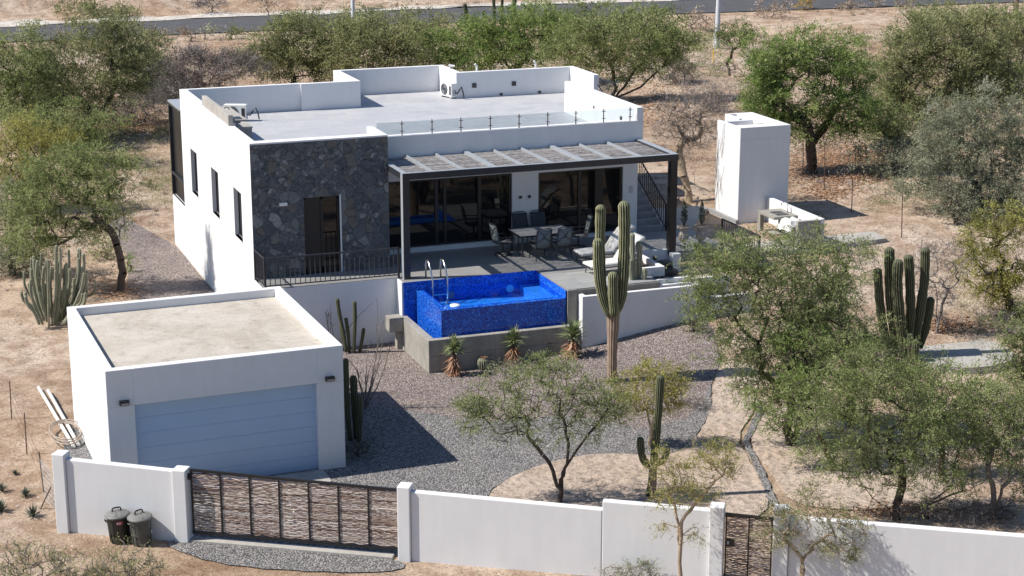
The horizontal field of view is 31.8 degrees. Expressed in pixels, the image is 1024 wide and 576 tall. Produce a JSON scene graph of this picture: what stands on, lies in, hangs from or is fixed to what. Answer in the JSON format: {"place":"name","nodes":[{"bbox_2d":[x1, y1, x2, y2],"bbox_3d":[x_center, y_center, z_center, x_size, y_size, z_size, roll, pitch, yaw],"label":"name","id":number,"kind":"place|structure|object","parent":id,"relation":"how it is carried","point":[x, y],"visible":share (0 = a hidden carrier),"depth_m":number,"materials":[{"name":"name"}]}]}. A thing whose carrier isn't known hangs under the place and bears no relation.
{"place":"outdoors","nodes":[
{"label":"outdoors","id":0,"kind":"place"},
{"bbox_2d":[64,383,711,555],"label":"gravel driveway","id":1,"kind":"structure","parent":0,"point":[419,450],"depth_m":48.40,"materials":[{"name":"gravel"}]},
{"bbox_2d":[343,358,362,442],"bbox_3d":[-4.344,3.051,48.871,0.486,2.391,0.542,-5,16,-20],"label":"shaded cactus","id":2,"kind":"object","parent":1,"relation":"on","point":[351,392],"visible":0.98,"depth_m":48.88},
{"bbox_2d":[349,307,391,408],"bbox_3d":[-4.279,1.897,51.483,1.712,3.288,0.668,2,15,6],"label":"ocotillo","id":3,"kind":"object","parent":1,"relation":"on","point":[366,403],"visible":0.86,"depth_m":51.53,"materials":[{"name":"grey plant"}]},
{"bbox_2d":[0,0,1023,575],"bbox_3d":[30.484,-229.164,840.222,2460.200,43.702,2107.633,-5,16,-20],"label":"ground","id":4,"kind":"structure","parent":0,"point":[52,366],"depth_m":64.62,"materials":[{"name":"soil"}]},
{"bbox_2d":[0,175,72,278],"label":"mesquite tree","id":5,"kind":"object","parent":4,"relation":"on","point":[13,269],"visible":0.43,"depth_m":66.18,"materials":[{"name":"green plant"}]},
{"bbox_2d":[0,18,76,147],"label":"mesquite tree","id":6,"kind":"object","parent":4,"relation":"on","point":[12,80],"visible":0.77,"depth_m":88.05,"materials":[{"name":"green plant"}]},
{"bbox_2d":[0,106,87,205],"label":"mesquite tree","id":7,"kind":"object","parent":4,"relation":"on","point":[26,139],"visible":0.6,"depth_m":76.56,"materials":[{"name":"green plant"}]},
{"bbox_2d":[0,533,98,575],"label":"dry shrub","id":8,"kind":"object","parent":4,"relation":"on","point":[57,566],"visible":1,"depth_m":39.92,"materials":[{"name":"brown plant"}]},
{"bbox_2d":[20,245,96,327],"bbox_3d":[-15.259,-0.178,60.114,2.385,2.748,1.882,0,15,-1],"label":"organ pipe cactus","id":9,"kind":"object","parent":4,"relation":"on","point":[46,306],"visible":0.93,"depth_m":59.97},
{"bbox_2d":[52,449,70,533],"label":"pillar","id":10,"kind":"structure","parent":4,"relation":"on","point":[59,457],"depth_m":42.70,"materials":[{"name":"paint"}]},
{"bbox_2d":[0,91,138,164],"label":"mesquite tree","id":11,"kind":"object","parent":4,"relation":"on","point":[87,131],"visible":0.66,"depth_m":84.85,"materials":[{"name":"green plant"}]},
{"bbox_2d":[0,130,164,291],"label":"mesquite tree","id":12,"kind":"object","parent":4,"relation":"on","point":[61,182],"visible":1,"depth_m":63.38,"materials":[{"name":"green plant"}]},
{"bbox_2d":[0,4,173,133],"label":"mesquite tree","id":13,"kind":"object","parent":4,"relation":"on","point":[124,54],"visible":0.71,"depth_m":90.72,"materials":[{"name":"green plant"}]},
{"bbox_2d":[37,0,142,19],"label":"green shrub","id":14,"kind":"object","parent":4,"relation":"on","point":[84,5],"visible":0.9,"depth_m":138.50,"materials":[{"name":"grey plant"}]},
{"bbox_2d":[0,23,195,213],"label":"undergrowth","id":15,"kind":"object","parent":4,"relation":"on","point":[143,155],"visible":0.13,"depth_m":87.02,"materials":[{"name":"brown plant"}]},
{"bbox_2d":[104,506,129,544],"bbox_3d":[-9.290,5.580,42.368,0.625,0.870,0.590,-8,17,-19],"label":"dustbin","id":16,"kind":"object","parent":4,"relation":"on","point":[116,521],"visible":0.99,"depth_m":42.20,"materials":[{"name":"grey plastic"}]},
{"bbox_2d":[66,457,174,540],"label":"front wall","id":17,"kind":"structure","parent":4,"relation":"on","point":[98,490],"depth_m":42.47,"materials":[{"name":"paint"}]},
{"bbox_2d":[75,532,173,575],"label":"dry shrub","id":18,"kind":"object","parent":4,"relation":"on","point":[124,567],"visible":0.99,"depth_m":40.06,"materials":[{"name":"brown plant"}]},
{"bbox_2d":[127,509,152,546],"bbox_3d":[-8.733,5.619,42.218,0.625,0.870,0.590,-16,22,-41],"label":"dustbin","id":19,"kind":"object","parent":4,"relation":"on","point":[139,523],"visible":0.98,"depth_m":42.06,"materials":[{"name":"grey metal"}]},
{"bbox_2d":[94,20,193,93],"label":"mesquite tree","id":20,"kind":"object","parent":4,"relation":"on","point":[157,42],"visible":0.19,"depth_m":102.91,"materials":[{"name":"green plant"}]},
{"bbox_2d":[95,69,195,126],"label":"bare shrub","id":21,"kind":"object","parent":4,"relation":"on","point":[148,101],"visible":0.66,"depth_m":94.79,"materials":[{"name":"brown plant"}]},
{"bbox_2d":[105,216,213,298],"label":"gravel strip","id":22,"kind":"object","parent":4,"relation":"on","point":[164,268],"visible":0.35,"depth_m":67.58,"materials":[{"name":"gravel"}]},
{"bbox_2d":[172,465,193,542],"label":"pillar","id":23,"kind":"structure","parent":4,"relation":"on","point":[182,504],"depth_m":42.16,"materials":[{"name":"paint"}]},
{"bbox_2d":[187,468,397,550],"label":"sliding gate","id":24,"kind":"structure","parent":23,"relation":"attached to","point":[215,527],"depth_m":41.81,"materials":[{"name":"wood"}]},
{"bbox_2d":[67,286,345,482],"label":"garage","id":25,"kind":"structure","parent":4,"relation":"on","point":[248,381],"depth_m":46.35,"materials":[{"name":"white paint"}]},
{"bbox_2d":[134,384,317,482],"bbox_3d":[-7.281,3.806,45.983,4.690,2.420,0.070,-6,16,-21],"label":"garage door","id":26,"kind":"structure","parent":25,"relation":"in","point":[267,431],"depth_m":45.99,"materials":[{"name":"paint"}]},
{"bbox_2d":[132,37,282,102],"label":"bare shrub","id":27,"kind":"object","parent":4,"relation":"on","point":[202,60],"visible":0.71,"depth_m":101.54,"materials":[{"name":"grey plant"}]},
{"bbox_2d":[193,469,331,512],"bbox_3d":[-6.917,5.261,45.301,4.900,0.160,1.850,-5,16,-20],"label":"driveway apron","id":28,"kind":"object","parent":4,"relation":"on","point":[320,475],"visible":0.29,"depth_m":46.23,"materials":[{"name":"concrete"}]},
{"bbox_2d":[167,540,404,571],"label":"street gravel","id":29,"kind":"structure","parent":4,"relation":"on","point":[264,558],"depth_m":41.39,"materials":[{"name":"gravel"}]},
{"bbox_2d":[189,536,394,559],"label":"gate sill","id":30,"kind":"structure","parent":4,"relation":"on","point":[294,547],"depth_m":41.95,"materials":[{"name":"concrete"}]},
{"bbox_2d":[221,2,369,83],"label":"mesquite tree","id":31,"kind":"object","parent":4,"relation":"on","point":[283,51],"visible":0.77,"depth_m":103.92,"materials":[{"name":"green plant"}]},
{"bbox_2d":[254,278,403,346],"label":"terrace wall","id":32,"kind":"structure","parent":4,"relation":"on","point":[317,302],"depth_m":57.50,"materials":[{"name":"white paint"}]},
{"bbox_2d":[0,0,673,26],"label":"road verge","id":33,"kind":"structure","parent":4,"relation":"on","point":[12,23],"depth_m":140.79,"materials":[{"name":"beige soil"}]},
{"bbox_2d":[309,2,444,72],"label":"mesquite tree","id":34,"kind":"object","parent":4,"relation":"on","point":[377,39],"visible":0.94,"depth_m":102.39,"materials":[{"name":"green plant"}]},
{"bbox_2d":[305,0,459,39],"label":"mesquite tree","id":35,"kind":"object","parent":4,"relation":"on","point":[434,18],"visible":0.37,"depth_m":126.89,"materials":[{"name":"green plant"}]},
{"bbox_2d":[397,482,412,561],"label":"pillar","id":36,"kind":"structure","parent":4,"relation":"on","point":[404,489],"depth_m":41.07,"materials":[{"name":"paint"}]},
{"bbox_2d":[168,60,666,291],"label":"house","id":37,"kind":"structure","parent":4,"relation":"on","point":[303,171],"depth_m":62.29,"materials":[{"name":"white paint"}]},
{"bbox_2d":[202,95,252,138],"bbox_3d":[-9.769,-5.648,61.944,0.940,1.390,4.550,-5,16,-20],"label":"roof counter","id":38,"kind":"object","parent":37,"relation":"attached to","point":[228,116],"visible":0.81,"depth_m":61.15,"materials":[{"name":"concrete"}]},
{"bbox_2d":[304,194,342,273],"bbox_3d":[-6.137,-1.747,58.163,1.230,2.576,0.220,-5,16,-20],"label":"door","id":39,"kind":"structure","parent":37,"relation":"in","point":[323,229],"depth_m":58.16,"materials":[{"name":"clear glass"}]},
{"bbox_2d":[388,173,510,247],"bbox_3d":[-2.353,-2.634,61.330,4.940,2.336,0.122,-5,16,-20],"label":"sliding door","id":40,"kind":"structure","parent":37,"relation":"in","point":[452,210],"depth_m":61.43,"materials":[{"name":"black glass"}]},
{"bbox_2d":[538,167,621,235],"bbox_3d":[2.370,-3.040,63.044,3.200,2.316,0.122,-5,16,-20],"label":"sliding door","id":41,"kind":"structure","parent":37,"relation":"in","point":[567,198],"depth_m":62.99,"materials":[{"name":"black glass"}]},
{"bbox_2d":[396,12,510,71],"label":"mesquite tree","id":42,"kind":"object","parent":4,"relation":"on","point":[447,37],"visible":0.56,"depth_m":105.24,"materials":[{"name":"green plant"}]},
{"bbox_2d":[385,314,576,372],"bbox_3d":[-0.999,1.678,57.051,5.370,1.420,3.040,-5,16,-20],"label":"catch basin","id":43,"kind":"object","parent":4,"relation":"on","point":[419,345],"visible":0.66,"depth_m":55.74,"materials":[{"name":"concrete"}]},
{"bbox_2d":[235,13,733,76],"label":"undergrowth","id":44,"kind":"object","parent":4,"relation":"on","point":[702,49],"visible":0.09,"depth_m":116.54,"materials":[{"name":"green plant"}]},
{"bbox_2d":[258,206,725,324],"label":"terrace","id":45,"kind":"structure","parent":4,"relation":"on","point":[473,261],"depth_m":59.92,"materials":[{"name":"tile"}]},
{"bbox_2d":[253,247,399,287],"bbox_3d":[-5.937,-0.786,57.613,4.460,1.004,1.360,-5,16,-20],"label":"terrace railing","id":46,"kind":"object","parent":45,"relation":"on","point":[256,261],"visible":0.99,"depth_m":57.04,"materials":[{"name":"metal"}]},
{"bbox_2d":[403,270,565,337],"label":"pool","id":47,"kind":"structure","parent":45,"relation":"in","point":[505,301],"depth_m":56.60,"materials":[{"name":"blue tile"}]},
{"bbox_2d":[387,139,678,279],"bbox_3d":[0.522,-2.738,60.149,9.640,3.466,3.049,-5,16,-20],"label":"pergola","id":48,"kind":"object","parent":45,"relation":"on","point":[405,169],"visible":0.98,"depth_m":59.34,"materials":[{"name":"grey paint"}]},
{"bbox_2d":[545,269,654,289],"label":"deck","id":49,"kind":"structure","parent":45,"relation":"on","point":[575,280],"depth_m":57.59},
{"bbox_2d":[629,233,647,279],"bbox_3d":[4.021,-0.899,57.502,0.624,1.789,0.351,-1,15,-5],"label":"branching cactus","id":50,"kind":"object","parent":45,"relation":"on","point":[636,271],"visible":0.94,"depth_m":57.46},
{"bbox_2d":[630,248,680,276],"bbox_3d":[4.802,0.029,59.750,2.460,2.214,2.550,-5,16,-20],"label":"outdoor sofa","id":51,"kind":"object","parent":45,"relation":"on","point":[654,268],"visible":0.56,"depth_m":60.53,"materials":[{"name":"white fabric"}]},
{"bbox_2d":[411,489,601,575],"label":"front wall","id":52,"kind":"structure","parent":4,"relation":"on","point":[493,532],"depth_m":40.70,"materials":[{"name":"paint"}]},
{"bbox_2d":[0,5,1023,575],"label":"loose stones","id":53,"kind":"object","parent":4,"relation":"on","point":[680,273],"visible":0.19,"depth_m":59.67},
{"bbox_2d":[1,17,1023,332],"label":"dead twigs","id":54,"kind":"object","parent":4,"relation":"on","point":[639,183],"visible":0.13,"depth_m":74.29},
{"bbox_2d":[51,74,993,523],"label":"leaf litter","id":55,"kind":"object","parent":4,"relation":"on","point":[827,192],"visible":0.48,"depth_m":73.77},
{"bbox_2d":[448,0,605,70],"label":"mesquite tree","id":56,"kind":"object","parent":4,"relation":"on","point":[522,44],"visible":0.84,"depth_m":103.88,"materials":[{"name":"green plant"}]},
{"bbox_2d":[343,317,719,428],"bbox_3d":[0.079,1.929,54.278,14.231,1.722,11.031,-5,16,-20],"label":"gravel bed","id":57,"kind":"object","parent":4,"relation":"on","point":[407,381],"visible":0.47,"depth_m":54.62,"materials":[{"name":"gravel"}]},
{"bbox_2d":[335,298,364,353],"bbox_3d":[-5.112,1.180,56.903,0.916,1.820,0.278,0,15,0],"label":"slim cactus","id":58,"kind":"object","parent":57,"relation":"on","point":[343,334],"visible":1,"depth_m":56.86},
{"bbox_2d":[593,201,630,382],"bbox_3d":[2.922,0.189,53.197,1.064,5.640,0.697,4,15,14],"label":"tall cactus","id":59,"kind":"object","parent":57,"relation":"on","point":[612,299],"visible":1,"depth_m":52.92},
{"bbox_2d":[446,349,645,502],"bbox_3d":[0.722,3.465,44.281,4.542,4.178,3.441,-5,16,-20],"label":"mesquite tree","id":60,"kind":"object","parent":4,"relation":"on","point":[477,404],"visible":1,"depth_m":44.02,"materials":[{"name":"green plant"}]},
{"bbox_2d":[507,0,686,41],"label":"mesquite tree","id":61,"kind":"object","parent":4,"relation":"on","point":[627,10],"visible":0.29,"depth_m":124.63,"materials":[{"name":"green plant"}]},
{"bbox_2d":[567,282,659,337],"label":"deck edge wall","id":62,"kind":"structure","parent":4,"relation":"on","point":[572,302],"depth_m":56.58,"materials":[{"name":"paint"}]},
{"bbox_2d":[528,0,716,97],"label":"mesquite tree","id":63,"kind":"object","parent":4,"relation":"on","point":[671,38],"visible":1,"depth_m":93.28,"materials":[{"name":"green plant"}]},
{"bbox_2d":[597,354,701,447],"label":"tree","id":64,"kind":"object","parent":4,"relation":"on","point":[650,376],"visible":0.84,"depth_m":48.19,"materials":[{"name":"green plant"}]},
{"bbox_2d":[637,375,669,498],"bbox_3d":[3.521,3.796,44.660,0.843,3.413,0.283,1,15,3],"label":"branched cactus","id":65,"kind":"object","parent":4,"relation":"on","point":[658,407],"visible":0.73,"depth_m":44.60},
{"bbox_2d":[602,499,709,575],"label":"front wall","id":66,"kind":"structure","parent":4,"relation":"on","point":[626,533],"depth_m":40.01,"materials":[{"name":"paint"}]},
{"bbox_2d":[577,282,750,347],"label":"wall","id":67,"kind":"structure","parent":4,"relation":"on","point":[643,310],"depth_m":56.99,"materials":[{"name":"white paint"}]},
{"bbox_2d":[643,75,736,202],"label":"bare tree","id":68,"kind":"object","parent":4,"relation":"on","point":[684,139],"visible":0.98,"depth_m":68.81,"materials":[{"name":"brown plant"}]},
{"bbox_2d":[638,429,749,575],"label":"street tree","id":69,"kind":"object","parent":4,"relation":"on","point":[679,526],"visible":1,"depth_m":38.68,"materials":[{"name":"green plant"}]},
{"bbox_2d":[708,502,725,575],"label":"pillar","id":70,"kind":"structure","parent":4,"relation":"on","point":[716,540],"depth_m":39.64,"materials":[{"name":"paint"}]},
{"bbox_2d":[701,11,763,75],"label":"chaparral shrub","id":71,"kind":"object","parent":4,"relation":"on","point":[721,34],"visible":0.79,"depth_m":107.50,"materials":[{"name":"green plant"}]},
{"bbox_2d":[724,512,773,575],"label":"pedestrian gate","id":72,"kind":"structure","parent":4,"relation":"on","point":[729,543],"depth_m":39.76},
{"bbox_2d":[708,112,790,224],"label":"water tower","id":73,"kind":"structure","parent":4,"relation":"on","point":[753,163],"depth_m":66.01,"materials":[{"name":"white paint"}]},
{"bbox_2d":[659,215,891,445],"bbox_3d":[6.943,1.326,48.053,5.997,6.392,3.942,5,16,17],"label":"mesquite tree","id":74,"kind":"object","parent":4,"relation":"on","point":[757,356],"visible":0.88,"depth_m":47.54,"materials":[{"name":"green plant"}]},
{"bbox_2d":[771,504,789,575],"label":"pillar","id":75,"kind":"structure","parent":4,"relation":"on","point":[779,567],"depth_m":39.41,"materials":[{"name":"paint"}]},
{"bbox_2d":[708,18,900,174],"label":"mesquite tree","id":76,"kind":"object","parent":4,"relation":"on","point":[772,90],"visible":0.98,"depth_m":72.98,"materials":[{"name":"green plant"}]},
{"bbox_2d":[724,231,886,258],"bbox_3d":[9.692,-1.510,65.674,6.700,1.330,6.000,-5,16,-20],"label":"concrete landing","id":77,"kind":"object","parent":4,"relation":"on","point":[879,238],"visible":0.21,"depth_m":63.91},
{"bbox_2d":[757,197,824,248],"bbox_3d":[9.710,-2.118,64.424,1.120,1.950,3.940,-5,16,-20],"label":"outdoor kitchen","id":78,"kind":"object","parent":77,"relation":"on","point":[775,212],"visible":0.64,"depth_m":64.20,"materials":[{"name":"white paint"}]},
{"bbox_2d":[738,474,876,575],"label":"street tree","id":79,"kind":"object","parent":4,"relation":"on","point":[785,534],"visible":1,"depth_m":38.60,"materials":[{"name":"green plant"}]},
{"bbox_2d":[749,313,891,459],"bbox_3d":[8.086,2.711,47.249,3.811,4.099,1.920,1,15,5],"label":"mesquite tree","id":80,"kind":"object","parent":4,"relation":"on","point":[782,341],"visible":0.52,"depth_m":46.91,"materials":[{"name":"green plant"}]},
{"bbox_2d":[777,220,888,347],"bbox_3d":[9.756,0.161,55.267,3.631,4.433,1.882,1,15,2],"label":"mesquite tree","id":81,"kind":"object","parent":4,"relation":"on","point":[857,247],"visible":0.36,"depth_m":54.95,"materials":[{"name":"green plant"}]},
{"bbox_2d":[645,23,1023,206],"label":"dead undergrowth","id":82,"kind":"object","parent":4,"relation":"on","point":[685,158],"visible":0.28,"depth_m":83.87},
{"bbox_2d":[761,289,935,426],"bbox_3d":[9.135,1.973,49.812,4.935,4.184,3.045,-5,16,-20],"label":"mesquite tree","id":83,"kind":"object","parent":4,"relation":"on","point":[874,334],"visible":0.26,"depth_m":49.42,"materials":[{"name":"green plant"}]},
{"bbox_2d":[751,396,957,509],"bbox_3d":[8.768,4.264,48.796,6.137,0.017,9.303,-5,16,-20],"label":"sand court","id":84,"kind":"object","parent":4,"relation":"on","point":[777,464],"visible":0.33,"depth_m":46.70,"materials":[{"name":"sand"}]},
{"bbox_2d":[732,352,898,470],"bbox_3d":[7.876,3.288,46.755,4.070,3.269,3.132,7,16,24],"label":"mesquite tree","id":85,"kind":"object","parent":84,"relation":"on","point":[764,409],"visible":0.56,"depth_m":46.46,"materials":[{"name":"green plant"}]},
{"bbox_2d":[764,321,1007,521],"bbox_3d":[8.982,3.293,43.143,5.804,5.085,3.050,2,15,9],"label":"mesquite tree","id":86,"kind":"object","parent":4,"relation":"on","point":[925,426],"visible":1,"depth_m":42.92,"materials":[{"name":"green plant"}]},
{"bbox_2d":[834,133,949,179],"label":"thorny shrub","id":87,"kind":"object","parent":4,"relation":"on","point":[879,153],"visible":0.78,"depth_m":73.30,"materials":[{"name":"brown plant"}]},
{"bbox_2d":[851,87,954,165],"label":"mesquite tree","id":88,"kind":"object","parent":4,"relation":"on","point":[888,133],"visible":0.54,"depth_m":75.45,"materials":[{"name":"green plant"}]},
{"bbox_2d":[873,247,934,361],"bbox_3d":[12.210,0.542,55.483,2.031,3.558,1.125,-1,15,-5],"label":"giant cactus","id":89,"kind":"object","parent":4,"relation":"on","point":[917,320],"visible":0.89,"depth_m":55.53,"materials":[{"name":"plant"}]},
{"bbox_2d":[787,515,1023,575],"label":"front wall","id":90,"kind":"structure","parent":4,"relation":"on","point":[897,549],"depth_m":38.85,"materials":[{"name":"paint"}]},
{"bbox_2d":[859,0,973,74],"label":"mesquite tree","id":91,"kind":"object","parent":4,"relation":"on","point":[909,9],"visible":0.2,"depth_m":107.13,"materials":[{"name":"green plant"}]},
{"bbox_2d":[832,25,1023,214],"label":"undergrowth","id":92,"kind":"object","parent":4,"relation":"on","point":[886,202],"visible":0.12,"depth_m":75.95,"materials":[{"name":"brown plant"}]},
{"bbox_2d":[850,347,1020,474],"bbox_3d":[10.677,3.305,46.114,4.389,3.514,2.090,-1,15,-6],"label":"mesquite tree","id":93,"kind":"object","parent":4,"relation":"on","point":[968,382],"visible":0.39,"depth_m":45.90,"materials":[{"name":"green plant"}]},
{"bbox_2d":[852,28,1023,143],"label":"mesquite tree","id":94,"kind":"object","parent":4,"relation":"on","point":[962,58],"visible":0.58,"depth_m":80.49,"materials":[{"name":"green plant"}]},
{"bbox_2d":[901,233,978,333],"bbox_3d":[13.618,-0.171,57.660,2.834,3.543,1.918,-2,15,-8],"label":"bare shrub","id":95,"kind":"object","parent":4,"relation":"on","point":[947,288],"visible":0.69,"depth_m":57.52,"materials":[{"name":"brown plant"}]},
{"bbox_2d":[866,0,1023,135],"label":"mesquite tree","id":96,"kind":"object","parent":4,"relation":"on","point":[952,82],"visible":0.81,"depth_m":80.67,"materials":[{"name":"green plant"}]},
{"bbox_2d":[924,172,980,224],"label":"bare shrub","id":97,"kind":"object","parent":4,"relation":"on","point":[948,196],"visible":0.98,"depth_m":65.87,"materials":[{"name":"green plant"}]},
{"bbox_2d":[883,484,1023,527],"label":"brown shrub","id":98,"kind":"object","parent":4,"relation":"on","point":[996,513],"visible":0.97,"depth_m":43.55,"materials":[{"name":"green plant"}]},
{"bbox_2d":[884,70,1023,217],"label":"mesquite tree","id":99,"kind":"object","parent":4,"relation":"on","point":[1014,145],"visible":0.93,"depth_m":66.77,"materials":[{"name":"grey plant"}]},
{"bbox_2d":[919,340,1012,373],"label":"round slab","id":100,"kind":"structure","parent":4,"relation":"on","point":[966,352],"depth_m":56.21,"materials":[{"name":"concrete"}]},
{"bbox_2d":[913,172,1023,226],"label":"mesquite tree","id":101,"kind":"object","parent":4,"relation":"on","point":[973,207],"visible":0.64,"depth_m":66.27,"materials":[{"name":"green plant"}]},
{"bbox_2d":[941,193,1023,321],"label":"mesquite tree","id":102,"kind":"object","parent":4,"relation":"on","point":[1004,282],"visible":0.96,"depth_m":58.58,"materials":[{"name":"green plant"}]},
{"bbox_2d":[944,372,1023,520],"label":"mesquite tree","id":103,"kind":"object","parent":4,"relation":"on","point":[1002,415],"visible":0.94,"depth_m":43.07,"materials":[{"name":"green plant"}]},
{"bbox_2d":[946,0,1023,98],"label":"mesquite tree","id":104,"kind":"object","parent":4,"relation":"on","point":[1017,16],"visible":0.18,"depth_m":92.61,"materials":[{"name":"green plant"}]},
{"bbox_2d":[957,1,1023,69],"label":"mesquite tree","id":105,"kind":"object","parent":4,"relation":"on","point":[1020,42],"visible":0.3,"depth_m":106.53,"materials":[{"name":"green plant"}]},
{"bbox_2d":[970,296,1023,409],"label":"mesquite tree","id":106,"kind":"object","parent":4,"relation":"on","point":[1007,341],"visible":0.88,"depth_m":51.24,"materials":[{"name":"green plant"}]},
{"bbox_2d":[0,0,1023,41],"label":"road","id":107,"kind":"structure","parent":0,"point":[708,6],"depth_m":143.54,"materials":[{"name":"asphalt"}]},
{"bbox_2d":[489,362,767,514],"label":"sand path","id":108,"kind":"structure","parent":0,"point":[596,480],"depth_m":46.50,"materials":[{"name":"sand"}]},
{"bbox_2d":[743,399,777,504],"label":"gravel path","id":109,"kind":"structure","parent":0,"point":[761,472],"depth_m":47.38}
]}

